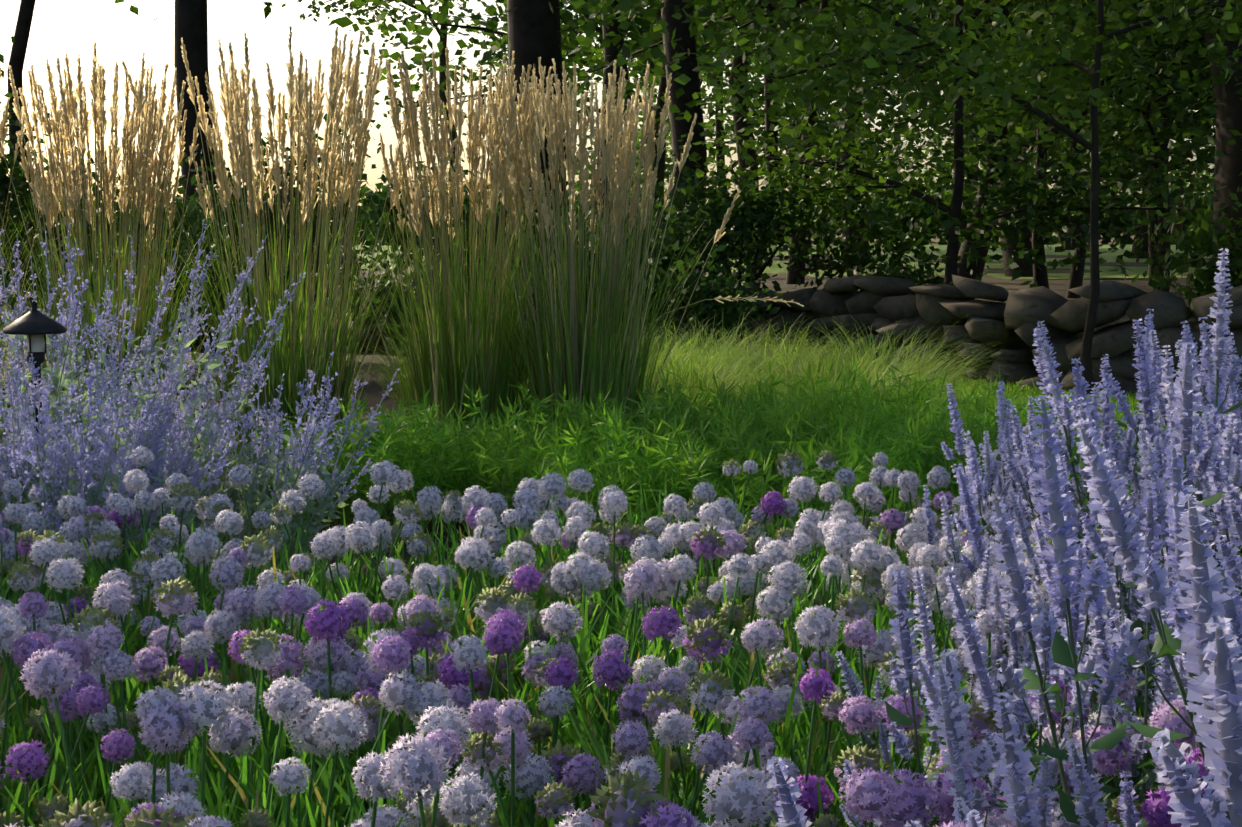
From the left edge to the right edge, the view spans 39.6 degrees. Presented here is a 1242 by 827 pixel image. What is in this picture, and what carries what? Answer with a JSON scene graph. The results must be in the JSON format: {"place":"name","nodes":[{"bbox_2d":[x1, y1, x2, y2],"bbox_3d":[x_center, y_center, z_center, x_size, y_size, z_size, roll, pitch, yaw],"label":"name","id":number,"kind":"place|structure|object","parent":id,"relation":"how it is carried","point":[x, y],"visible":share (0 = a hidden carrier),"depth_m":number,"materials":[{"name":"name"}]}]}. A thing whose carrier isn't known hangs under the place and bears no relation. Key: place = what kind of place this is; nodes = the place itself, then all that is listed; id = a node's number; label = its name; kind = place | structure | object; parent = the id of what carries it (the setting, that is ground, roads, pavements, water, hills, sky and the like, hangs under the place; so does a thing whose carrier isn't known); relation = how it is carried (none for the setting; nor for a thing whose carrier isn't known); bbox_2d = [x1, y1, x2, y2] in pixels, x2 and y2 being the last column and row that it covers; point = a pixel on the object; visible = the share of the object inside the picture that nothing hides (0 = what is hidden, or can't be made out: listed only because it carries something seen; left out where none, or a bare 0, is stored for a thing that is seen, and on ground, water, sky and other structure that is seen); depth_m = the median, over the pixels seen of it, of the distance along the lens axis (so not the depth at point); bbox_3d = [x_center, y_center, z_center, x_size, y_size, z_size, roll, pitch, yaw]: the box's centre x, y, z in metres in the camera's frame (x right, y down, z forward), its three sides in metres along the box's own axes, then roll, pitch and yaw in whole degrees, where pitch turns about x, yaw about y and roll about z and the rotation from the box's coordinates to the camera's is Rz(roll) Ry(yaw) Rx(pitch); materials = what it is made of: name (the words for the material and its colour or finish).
{"place":"outdoors","nodes":[
{"label":"outdoors","id":0,"kind":"place"},
{"bbox_2d":[0,68,76,388],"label":"reed grass","id":1,"kind":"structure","parent":0,"point":[3,131],"depth_m":8.03,"materials":[{"name":"plant"}]},
{"bbox_2d":[122,26,460,482],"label":"reed grass","id":2,"kind":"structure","parent":0,"point":[296,359],"depth_m":7.30,"materials":[{"name":"plant"}]},
{"bbox_2d":[0,255,1211,593],"bbox_3d":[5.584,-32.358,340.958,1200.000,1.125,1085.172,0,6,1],"label":"ground","id":3,"kind":"structure","parent":0,"point":[374,393],"depth_m":13.79,"materials":[{"name":"soil"}]},
{"bbox_2d":[0,274,15,301],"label":"russian sage","id":4,"kind":"object","parent":3,"relation":"on","point":[2,296],"visible":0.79,"depth_m":6.23,"materials":[{"name":"purple plant"}]},
{"bbox_2d":[7,0,35,260],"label":"tree","id":5,"kind":"object","parent":3,"relation":"on","point":[21,35],"visible":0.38,"depth_m":20.78,"materials":[{"name":"brown plant"}]},
{"bbox_2d":[2,301,66,451],"bbox_3d":[-1.595,0.128,4.729,0.168,0.874,0.168,0,6,1],"label":"path light","id":6,"kind":"object","parent":3,"relation":"on","point":[35,325],"visible":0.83,"depth_m":4.67,"materials":[{"name":"brown metal"}]},
{"bbox_2d":[0,36,182,388],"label":"shrub","id":7,"kind":"object","parent":3,"relation":"on","point":[5,183],"visible":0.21,"depth_m":12.86,"materials":[{"name":"green plant"}]},
{"bbox_2d":[0,353,256,577],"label":"russian sage","id":8,"kind":"object","parent":3,"relation":"on","point":[90,470],"visible":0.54,"depth_m":4.38,"materials":[{"name":"purple plant"}]},
{"bbox_2d":[114,0,157,19],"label":"tree","id":9,"kind":"object","parent":3,"relation":"on","point":[133,9],"visible":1,"depth_m":13.23,"materials":[{"name":"green plant"}]},
{"bbox_2d":[0,42,275,466],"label":"reed grass","id":10,"kind":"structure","parent":3,"relation":"on","point":[144,189],"depth_m":7.51,"materials":[{"name":"plant"}]},
{"bbox_2d":[0,218,305,485],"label":"russian sage","id":11,"kind":"object","parent":3,"relation":"on","point":[60,379],"visible":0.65,"depth_m":5.50,"materials":[{"name":"purple plant"}]},
{"bbox_2d":[173,0,219,350],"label":"tree","id":12,"kind":"object","parent":3,"relation":"on","point":[191,26],"visible":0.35,"depth_m":16.95,"materials":[{"name":"brown plant"}]},
{"bbox_2d":[0,352,399,585],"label":"russian sage","id":13,"kind":"object","parent":3,"relation":"on","point":[305,462],"visible":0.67,"depth_m":5.16,"materials":[{"name":"purple plant"}]},
{"bbox_2d":[0,113,557,369],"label":"shrub","id":14,"kind":"object","parent":3,"relation":"on","point":[193,215],"visible":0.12,"depth_m":13.84,"materials":[{"name":"green plant"}]},
{"bbox_2d":[227,396,517,534],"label":"amsonia plant","id":15,"kind":"object","parent":3,"relation":"on","point":[364,485],"visible":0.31,"depth_m":6.08,"materials":[{"name":"green plant"}]},
{"bbox_2d":[345,314,513,405],"bbox_3d":[-1.063,-0.367,11.196,1.848,0.621,1.919,0,6,1],"label":"grass mound","id":16,"kind":"object","parent":3,"relation":"on","point":[396,397],"depth_m":11.11,"materials":[{"name":"green plant"}]},
{"bbox_2d":[295,47,638,483],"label":"reed grass","id":17,"kind":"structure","parent":3,"relation":"on","point":[443,363],"depth_m":7.39,"materials":[{"name":"green plant"}]},
{"bbox_2d":[338,378,646,528],"bbox_3d":[-0.520,0.131,6.515,1.187,0.564,1.131,-2,6,-21],"label":"amsonia plant","id":18,"kind":"object","parent":3,"relation":"on","point":[464,448],"visible":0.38,"depth_m":6.35,"materials":[{"name":"green plant"}]},
{"bbox_2d":[507,0,566,231],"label":"hemlock tree","id":19,"kind":"object","parent":3,"relation":"on","point":[534,34],"visible":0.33,"depth_m":16.79,"materials":[{"name":"brown plant"}]},
{"bbox_2d":[402,325,701,415],"bbox_3d":[-0.410,-0.303,10.560,1.857,0.615,1.918,0,6,1],"label":"grass mound","id":20,"kind":"object","parent":3,"relation":"on","point":[559,348],"depth_m":10.40,"materials":[{"name":"green plant"}]},
{"bbox_2d":[362,176,788,354],"bbox_3d":[-0.357,-1.344,14.961,3.797,1.870,2.418,1,6,10],"label":"shrub","id":21,"kind":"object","parent":3,"relation":"on","point":[726,310],"depth_m":14.15,"materials":[{"name":"green plant"}]},
{"bbox_2d":[440,57,740,478],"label":"reed grass","id":22,"kind":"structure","parent":3,"relation":"on","point":[584,362],"depth_m":7.17,"materials":[{"name":"plant"}]},
{"bbox_2d":[440,390,772,545],"bbox_3d":[-0.037,0.203,5.869,1.043,0.538,1.263,3,6,29],"label":"amsonia plant","id":23,"kind":"object","parent":3,"relation":"on","point":[610,475],"visible":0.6,"depth_m":5.77,"materials":[{"name":"green plant"}]},
{"bbox_2d":[596,0,624,230],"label":"tree","id":24,"kind":"object","parent":3,"relation":"on","point":[612,50],"visible":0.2,"depth_m":28.05,"materials":[{"name":"brown plant"}]},
{"bbox_2d":[0,464,1241,826],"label":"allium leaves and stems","id":25,"kind":"object","parent":3,"relation":"on","point":[232,788],"visible":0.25,"depth_m":2.75,"materials":[{"name":"green plant"}]},
{"bbox_2d":[0,446,1241,826],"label":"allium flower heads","id":26,"kind":"object","parent":25,"relation":"on","point":[48,654],"visible":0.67,"depth_m":2.51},
{"bbox_2d":[528,314,721,368],"bbox_3d":[-0.164,-0.440,11.966,1.865,0.617,1.813,3,6,32],"label":"grass mound","id":27,"kind":"object","parent":3,"relation":"on","point":[654,340],"depth_m":12.00,"materials":[{"name":"green plant"}]},
{"bbox_2d":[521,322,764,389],"bbox_3d":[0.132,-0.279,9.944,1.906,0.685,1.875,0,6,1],"label":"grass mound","id":28,"kind":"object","parent":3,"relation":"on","point":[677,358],"depth_m":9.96,"materials":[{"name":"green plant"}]},
{"bbox_2d":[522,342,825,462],"bbox_3d":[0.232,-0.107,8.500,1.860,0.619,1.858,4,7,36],"label":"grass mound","id":29,"kind":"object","parent":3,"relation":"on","point":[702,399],"depth_m":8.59,"materials":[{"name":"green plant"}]},
{"bbox_2d":[661,0,706,289],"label":"oak tree","id":30,"kind":"object","parent":3,"relation":"on","point":[688,64],"visible":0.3,"depth_m":18.28,"materials":[{"name":"brown plant"}]},
{"bbox_2d":[530,330,841,413],"bbox_3d":[0.386,-0.162,9.142,1.893,0.605,2.015,0,6,1],"label":"grass mound","id":31,"kind":"object","parent":3,"relation":"on","point":[697,373],"depth_m":9.04,"materials":[{"name":"green plant"}]},
{"bbox_2d":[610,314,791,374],"bbox_3d":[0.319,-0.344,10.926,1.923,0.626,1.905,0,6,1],"label":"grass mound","id":32,"kind":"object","parent":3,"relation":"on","point":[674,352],"depth_m":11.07,"materials":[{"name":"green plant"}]},
{"bbox_2d":[536,363,880,517],"bbox_3d":[0.329,0.094,6.641,1.316,0.580,1.298,0,6,1],"label":"amsonia plant","id":33,"kind":"object","parent":3,"relation":"on","point":[653,415],"visible":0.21,"depth_m":6.59,"materials":[{"name":"green plant"}]},
{"bbox_2d":[624,292,803,363],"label":"grass seed stalk","id":34,"kind":"object","parent":3,"relation":"on","point":[750,299],"depth_m":8.24,"materials":[{"name":"beige plant"}]},
{"bbox_2d":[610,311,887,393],"bbox_3d":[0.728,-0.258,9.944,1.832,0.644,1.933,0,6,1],"label":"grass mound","id":35,"kind":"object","parent":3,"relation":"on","point":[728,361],"depth_m":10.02,"materials":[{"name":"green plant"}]},
{"bbox_2d":[263,0,1241,286],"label":"tree","id":36,"kind":"object","parent":3,"relation":"on","point":[1229,162],"visible":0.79,"depth_m":12.81,"materials":[{"name":"green plant"}]},
{"bbox_2d":[745,2,778,286],"bbox_3d":[1.421,-9.330,21.440,7.350,15.751,8.776,2,6,18],"label":"thin tree","id":37,"kind":"object","parent":3,"relation":"on","point":[767,105],"visible":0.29,"depth_m":21.89,"materials":[{"name":"brown plant"}]},
{"bbox_2d":[561,158,979,295],"bbox_3d":[1.147,-1.680,15.991,4.321,1.353,2.497,0,6,1],"label":"shrub","id":38,"kind":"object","parent":3,"relation":"on","point":[759,221],"depth_m":15.63,"materials":[{"name":"green plant"}]},
{"bbox_2d":[632,355,911,461],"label":"amsonia plant","id":39,"kind":"object","parent":3,"relation":"on","point":[776,383],"visible":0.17,"depth_m":7.44,"materials":[{"name":"green plant"}]},
{"bbox_2d":[342,269,1241,400],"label":"dry stone wall","id":40,"kind":"structure","parent":3,"relation":"on","point":[882,304],"depth_m":12.44,"materials":[{"name":"grey stone"}]},
{"bbox_2d":[591,393,1015,545],"bbox_3d":[0.584,0.199,5.663,1.325,0.558,1.208,5,7,41],"label":"amsonia plant","id":41,"kind":"object","parent":3,"relation":"on","point":[894,452],"visible":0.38,"depth_m":5.62,"materials":[{"name":"green plant"}]},
{"bbox_2d":[469,0,1142,153],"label":"tree","id":42,"kind":"object","parent":3,"relation":"on","point":[759,11],"visible":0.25,"depth_m":20.76,"materials":[{"name":"green plant"}]},
{"bbox_2d":[785,0,828,283],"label":"thin tree","id":43,"kind":"object","parent":3,"relation":"on","point":[790,279],"visible":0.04,"depth_m":23.23,"materials":[{"name":"brown plant"}]},
{"bbox_2d":[600,0,1015,280],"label":"tree","id":44,"kind":"object","parent":3,"relation":"on","point":[978,269],"visible":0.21,"depth_m":18.65,"materials":[{"name":"green plant"}]},
{"bbox_2d":[708,357,1037,505],"bbox_3d":[0.983,0.087,6.670,1.326,0.616,1.235,0,6,1],"label":"amsonia plant","id":45,"kind":"object","parent":3,"relation":"on","point":[894,414],"visible":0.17,"depth_m":6.65,"materials":[{"name":"green plant"}]},
{"bbox_2d":[840,1,970,265],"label":"tree","id":46,"kind":"object","parent":3,"relation":"on","point":[861,223],"visible":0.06,"depth_m":30.80,"materials":[{"name":"brown plant"}]},
{"bbox_2d":[640,0,1200,285],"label":"tree","id":47,"kind":"object","parent":3,"relation":"on","point":[862,187],"visible":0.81,"depth_m":15.04,"materials":[{"name":"green plant"}]},
{"bbox_2d":[634,0,1241,396],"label":"wall tree","id":48,"kind":"object","parent":3,"relation":"on","point":[995,83],"visible":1,"depth_m":11.10,"materials":[{"name":"green plant"}]},
{"bbox_2d":[680,0,1215,288],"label":"tree","id":49,"kind":"object","parent":3,"relation":"on","point":[1040,276],"visible":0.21,"depth_m":15.01,"materials":[{"name":"green plant"}]},
{"bbox_2d":[714,2,1215,276],"bbox_3d":[5.567,-11.399,24.887,18.171,19.055,13.431,0,6,1],"label":"tree","id":50,"kind":"object","parent":3,"relation":"on","point":[1027,270],"visible":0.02,"depth_m":24.82,"materials":[{"name":"brown plant"}]},
{"bbox_2d":[723,0,1215,298],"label":"tree","id":51,"kind":"object","parent":3,"relation":"on","point":[1074,194],"visible":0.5,"depth_m":15.04,"materials":[{"name":"green plant"}]},
{"bbox_2d":[766,248,1241,826],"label":"agastache plants","id":52,"kind":"object","parent":3,"relation":"on","point":[1184,598],"visible":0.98,"depth_m":1.93,"materials":[{"name":"purple plant"}]},
{"bbox_2d":[835,0,1215,292],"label":"tree","id":53,"kind":"object","parent":3,"relation":"on","point":[1162,140],"visible":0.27,"depth_m":18.08,"materials":[{"name":"green plant"}]},
{"bbox_2d":[1111,130,1241,320],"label":"shrub","id":54,"kind":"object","parent":3,"relation":"on","point":[1201,249],"depth_m":12.14,"materials":[{"name":"green plant"}]},
{"bbox_2d":[1169,133,1214,194],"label":"tree grove","id":55,"kind":"object","parent":3,"relation":"on","point":[1185,186],"visible":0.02,"depth_m":54.10,"materials":[{"name":"green plant"}]},
{"bbox_2d":[0,0,1215,244],"label":"sky","id":56,"kind":"structure","parent":0,"point":[58,27],"materials":[{"name":"white"}]},
{"bbox_2d":[92,244,1211,278],"bbox_3d":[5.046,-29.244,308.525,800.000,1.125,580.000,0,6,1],"label":"field","id":57,"kind":"structure","parent":0,"point":[1108,256],"depth_m":33.30,"materials":[{"name":"green plant"}]},
{"bbox_2d":[281,0,457,183],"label":"tree grove","id":58,"kind":"object","parent":57,"relation":"on","point":[442,56],"visible":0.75,"depth_m":63.18,"materials":[{"name":"green plant"}]},
{"bbox_2d":[391,0,636,224],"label":"tree grove","id":59,"kind":"object","parent":57,"relation":"on","point":[465,9],"visible":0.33,"depth_m":48.64,"materials":[{"name":"green plant"}]},
{"bbox_2d":[318,0,764,150],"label":"tree grove","id":60,"kind":"object","parent":57,"relation":"on","point":[498,54],"visible":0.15,"depth_m":57.75,"materials":[{"name":"green plant"}]},
{"bbox_2d":[351,0,755,214],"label":"tree grove","id":61,"kind":"object","parent":57,"relation":"on","point":[583,41],"visible":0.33,"depth_m":37.28,"materials":[{"name":"green plant"}]},
{"bbox_2d":[29,160,1213,244],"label":"treeline","id":62,"kind":"object","parent":57,"relation":"on","point":[876,224],"visible":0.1,"depth_m":375.02,"materials":[{"name":"green plant"}]},
{"bbox_2d":[479,4,831,234],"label":"tree grove","id":63,"kind":"object","parent":57,"relation":"on","point":[589,157],"visible":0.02,"depth_m":71.47,"materials":[{"name":"green plant"}]},
{"bbox_2d":[575,6,836,202],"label":"tree grove","id":64,"kind":"object","parent":57,"relation":"on","point":[640,61],"visible":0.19,"depth_m":62.01,"materials":[{"name":"green plant"}]},
{"bbox_2d":[489,0,936,247],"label":"tree grove","id":65,"kind":"object","parent":57,"relation":"on","point":[630,34],"visible":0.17,"depth_m":46.91,"materials":[{"name":"green plant"}]},
{"bbox_2d":[599,2,885,191],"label":"tree grove","id":66,"kind":"object","parent":57,"relation":"on","point":[718,126],"visible":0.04,"depth_m":68.97,"materials":[{"name":"green plant"}]},
{"bbox_2d":[621,0,953,259],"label":"tree grove","id":67,"kind":"object","parent":57,"relation":"on","point":[739,124],"visible":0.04,"depth_m":37.14,"materials":[{"name":"green plant"}]},
{"bbox_2d":[722,0,1034,204],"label":"tree grove","id":68,"kind":"object","parent":57,"relation":"on","point":[759,3],"depth_m":34.00,"materials":[{"name":"green plant"}]},
{"bbox_2d":[742,0,1214,278],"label":"tree","id":69,"kind":"object","parent":57,"relation":"on","point":[1151,252],"visible":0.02,"depth_m":23.82,"materials":[{"name":"green plant"}]},
{"bbox_2d":[958,8,1047,252],"bbox_3d":[8.726,-13.871,34.615,12.724,21.772,13.062,3,6,32],"label":"tree grove","id":70,"kind":"object","parent":57,"relation":"on","point":[964,223],"depth_m":33.23,"materials":[{"name":"brown plant"}]},
{"bbox_2d":[824,142,1214,219],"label":"tree grove","id":71,"kind":"object","parent":57,"relation":"on","point":[948,186],"visible":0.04,"depth_m":66.02,"materials":[{"name":"green plant"}]},
{"bbox_2d":[1061,139,1083,249],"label":"tree grove","id":72,"kind":"object","parent":57,"relation":"on","point":[1068,246],"depth_m":45.53,"materials":[{"name":"brown plant"}]},
{"bbox_2d":[992,10,1159,258],"bbox_3d":[10.668,-12.726,33.218,11.482,19.733,13.552,0,6,1],"label":"tree grove","id":73,"kind":"object","parent":57,"relation":"on","point":[1143,229],"depth_m":35.07,"materials":[{"name":"brown plant"}]},
{"bbox_2d":[936,29,1215,135],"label":"tree grove","id":74,"kind":"object","parent":57,"relation":"on","point":[1195,120],"depth_m":42.68,"materials":[{"name":"green plant"}]},
{"bbox_2d":[1171,110,1215,244],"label":"tree grove","id":75,"kind":"object","parent":57,"relation":"on","point":[1179,227],"depth_m":72.64,"materials":[{"name":"brown plant"}]},
{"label":"lawn","id":76,"kind":"structure","parent":0,"visible":0},
{"bbox_2d":[614,301,812,367],"bbox_3d":[0.631,-0.447,11.949,1.928,0.636,1.903,0,6,1],"label":"grass mound","id":77,"kind":"object","parent":76,"relation":"on","point":[670,332],"depth_m":12.16,"materials":[{"name":"green plant"}]},
{"bbox_2d":[662,314,923,381],"bbox_3d":[1.033,-0.335,10.847,1.986,0.624,1.933,0,6,1],"label":"grass mound","id":78,"kind":"object","parent":76,"relation":"on","point":[711,347],"depth_m":10.98,"materials":[{"name":"green plant"}]},
{"bbox_2d":[657,312,1019,408],"bbox_3d":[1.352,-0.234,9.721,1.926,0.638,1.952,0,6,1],"label":"grass mound","id":79,"kind":"object","parent":76,"relation":"on","point":[893,356],"depth_m":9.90,"materials":[{"name":"green plant"}]},
{"bbox_2d":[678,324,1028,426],"bbox_3d":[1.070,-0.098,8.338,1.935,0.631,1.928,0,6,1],"label":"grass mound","id":80,"kind":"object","parent":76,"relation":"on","point":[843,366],"depth_m":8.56,"materials":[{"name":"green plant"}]},
{"bbox_2d":[802,363,1050,461],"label":"amsonia plant","id":81,"kind":"object","parent":76,"relation":"on","point":[983,404],"visible":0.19,"depth_m":7.54,"materials":[{"name":"green plant"}]},
{"bbox_2d":[805,389,1129,538],"bbox_3d":[1.169,0.190,5.835,1.139,0.549,1.196,-1,6,-11],"label":"amsonia plant","id":82,"kind":"object","parent":76,"relation":"on","point":[949,463],"visible":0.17,"depth_m":5.83,"materials":[{"name":"green plant"}]},
{"bbox_2d":[742,358,1238,536],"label":"lawn grass tufts","id":83,"kind":"object","parent":76,"relation":"on","point":[1130,398],"depth_m":11.19,"materials":[{"name":"green plant"}]},
{"bbox_2d":[916,383,1156,494],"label":"amsonia plant","id":84,"kind":"object","parent":76,"relation":"on","point":[1010,397],"visible":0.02,"depth_m":6.56,"materials":[{"name":"green plant"}]}
]}

